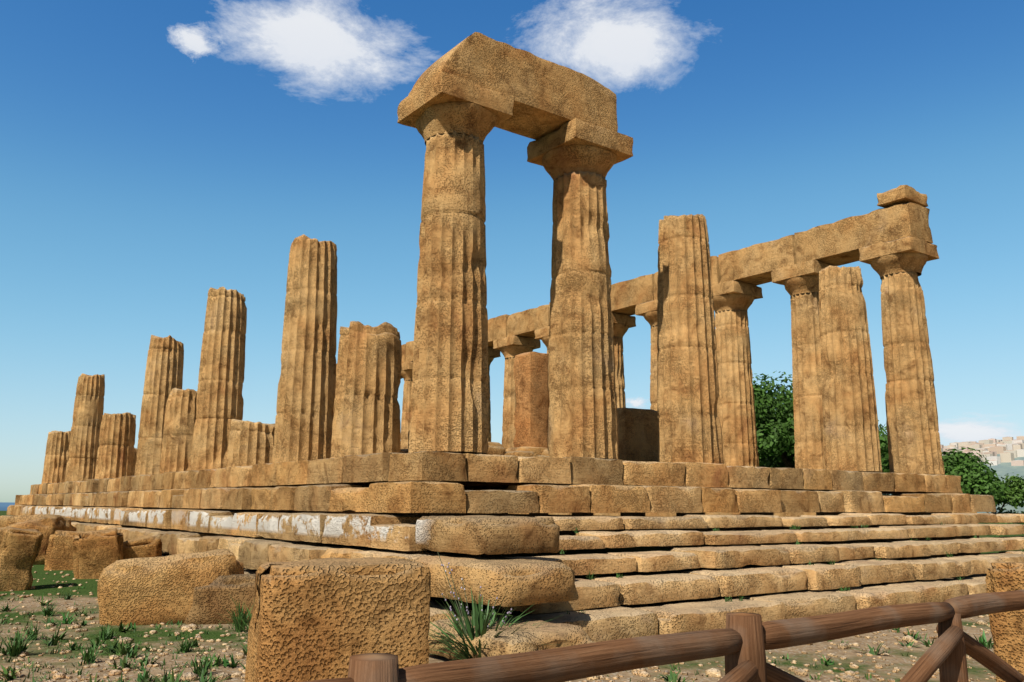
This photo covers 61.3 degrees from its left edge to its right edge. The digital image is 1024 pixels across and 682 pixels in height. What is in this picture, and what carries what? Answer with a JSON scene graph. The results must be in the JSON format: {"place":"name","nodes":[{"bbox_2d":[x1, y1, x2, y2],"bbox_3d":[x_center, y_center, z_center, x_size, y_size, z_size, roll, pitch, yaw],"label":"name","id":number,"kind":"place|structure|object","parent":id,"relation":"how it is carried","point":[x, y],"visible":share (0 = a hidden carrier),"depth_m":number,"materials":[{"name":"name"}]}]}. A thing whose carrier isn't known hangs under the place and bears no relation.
{"place":"outdoors","nodes":[
{"label":"outdoors","id":0,"kind":"place"},
{"bbox_2d":[0,502,14,510],"bbox_3d":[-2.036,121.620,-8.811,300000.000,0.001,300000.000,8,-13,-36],"label":"sea","id":1,"kind":"structure","parent":0,"point":[4,506],"depth_m":27480.33,"materials":[{"name":"liquid"}]},
{"bbox_2d":[170,26,212,54],"bbox_3d":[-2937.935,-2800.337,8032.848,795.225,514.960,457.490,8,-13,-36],"label":"cloud","id":2,"kind":"structure","parent":0,"point":[191,39],"depth_m":8021.97,"materials":[{"name":"white"}]},
{"bbox_2d":[223,0,401,85],"bbox_3d":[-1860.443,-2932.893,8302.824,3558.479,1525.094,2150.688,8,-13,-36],"label":"cloud","id":3,"kind":"structure","parent":0,"point":[319,42],"depth_m":8307.29,"materials":[{"name":"white"}]},
{"bbox_2d":[0,454,1023,681],"bbox_3d":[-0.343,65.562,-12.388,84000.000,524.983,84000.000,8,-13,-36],"label":"ground","id":4,"kind":"structure","parent":0,"point":[896,658],"depth_m":10.94,"materials":[{"name":"soil"}]},
{"bbox_2d":[245,557,430,681],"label":"fallen block","id":5,"kind":"object","parent":4,"relation":"on","point":[319,619],"depth_m":5.57,"materials":[{"name":"brown stone"}]},
{"bbox_2d":[0,570,995,681],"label":"ground pebbles","id":6,"kind":"object","parent":4,"relation":"on","point":[847,676],"visible":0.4,"depth_m":9.59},
{"bbox_2d":[0,451,1023,659],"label":"stepped temple base","id":7,"kind":"object","parent":4,"relation":"on","point":[411,506],"visible":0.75,"depth_m":14.70,"materials":[{"name":"beige stone"}]},
{"bbox_2d":[41,71,944,483],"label":"columns","id":8,"kind":"structure","parent":7,"relation":"on","point":[329,405],"depth_m":19.21,"materials":[{"name":"beige stone"}]},
{"bbox_2d":[408,32,617,139],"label":"architrave block","id":9,"kind":"structure","parent":8,"relation":"on","point":[550,97],"depth_m":16.56,"materials":[{"name":"beige stone"}]},
{"bbox_2d":[336,185,932,375],"bbox_3d":[0.194,-0.838,39.519,1.324,1.555,38.083,8,-13,-36],"label":"architrave","id":10,"kind":"object","parent":8,"relation":"on","point":[903,212],"visible":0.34,"depth_m":27.27,"materials":[{"name":"beige stone"}]},
{"bbox_2d":[400,351,657,461],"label":"temple cella remains","id":11,"kind":"object","parent":7,"relation":"on","point":[637,434],"visible":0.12,"depth_m":21.63,"materials":[{"name":"brown stone"}]},
{"bbox_2d":[0,514,1023,681],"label":"fallen boulders","id":12,"kind":"object","parent":4,"relation":"on","point":[142,581],"visible":0.86,"depth_m":12.61,"materials":[{"name":"brown stone"}]},
{"bbox_2d":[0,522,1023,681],"bbox_3d":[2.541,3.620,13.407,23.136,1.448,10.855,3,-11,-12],"label":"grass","id":13,"kind":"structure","parent":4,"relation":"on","point":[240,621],"depth_m":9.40,"materials":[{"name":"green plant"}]},
{"bbox_2d":[304,589,1023,681],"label":"wooden fence","id":14,"kind":"object","parent":4,"relation":"on","point":[742,642],"visible":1,"depth_m":3.93,"materials":[{"name":"brown wood"}]},
{"bbox_2d":[752,371,888,467],"bbox_3d":[12.656,4.984,37.580,7.695,7.772,7.311,-7,-13,33],"label":"carob tree","id":15,"kind":"object","parent":4,"relation":"on","point":[775,430],"visible":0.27,"depth_m":36.88,"materials":[{"name":"green plant"}]},
{"bbox_2d":[879,425,1010,504],"bbox_3d":[20.434,6.838,41.886,6.819,5.958,7.111,8,-13,-36],"label":"carob tree","id":16,"kind":"object","parent":4,"relation":"on","point":[977,478],"visible":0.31,"depth_m":39.53,"materials":[{"name":"green plant"}]},
{"bbox_2d":[941,436,1023,465],"bbox_3d":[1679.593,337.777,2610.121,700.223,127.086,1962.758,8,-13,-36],"label":"city buildings","id":17,"kind":"structure","parent":4,"relation":"on","point":[1008,449],"depth_m":2592.45,"materials":[{"name":"beige concrete"}]},
{"bbox_2d":[987,472,1023,523],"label":"olive tree","id":18,"kind":"object","parent":4,"relation":"on","point":[1015,494],"visible":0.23,"depth_m":80.16,"materials":[{"name":"green plant"}]},
{"bbox_2d":[0,0,1023,501],"label":"sky","id":19,"kind":"structure","parent":0,"point":[141,174],"materials":[{"name":"blue"}]},
{"bbox_2d":[537,0,679,83],"bbox_3d":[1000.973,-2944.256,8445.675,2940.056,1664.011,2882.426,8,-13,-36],"label":"cloud","id":20,"kind":"structure","parent":0,"point":[601,44],"depth_m":8457.95,"materials":[{"name":"white"}]},
{"bbox_2d":[626,398,643,406],"bbox_3d":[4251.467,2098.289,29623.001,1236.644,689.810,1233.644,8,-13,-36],"label":"cloud","id":21,"kind":"structure","parent":0,"point":[637,402],"depth_m":29620.02,"materials":[{"name":"white"}]},
{"bbox_2d":[938,421,1018,442],"bbox_3d":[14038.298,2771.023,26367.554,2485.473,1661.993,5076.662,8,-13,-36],"label":"cloud","id":22,"kind":"structure","parent":0,"point":[965,431],"depth_m":26376.89,"materials":[{"name":"white"}]}
]}

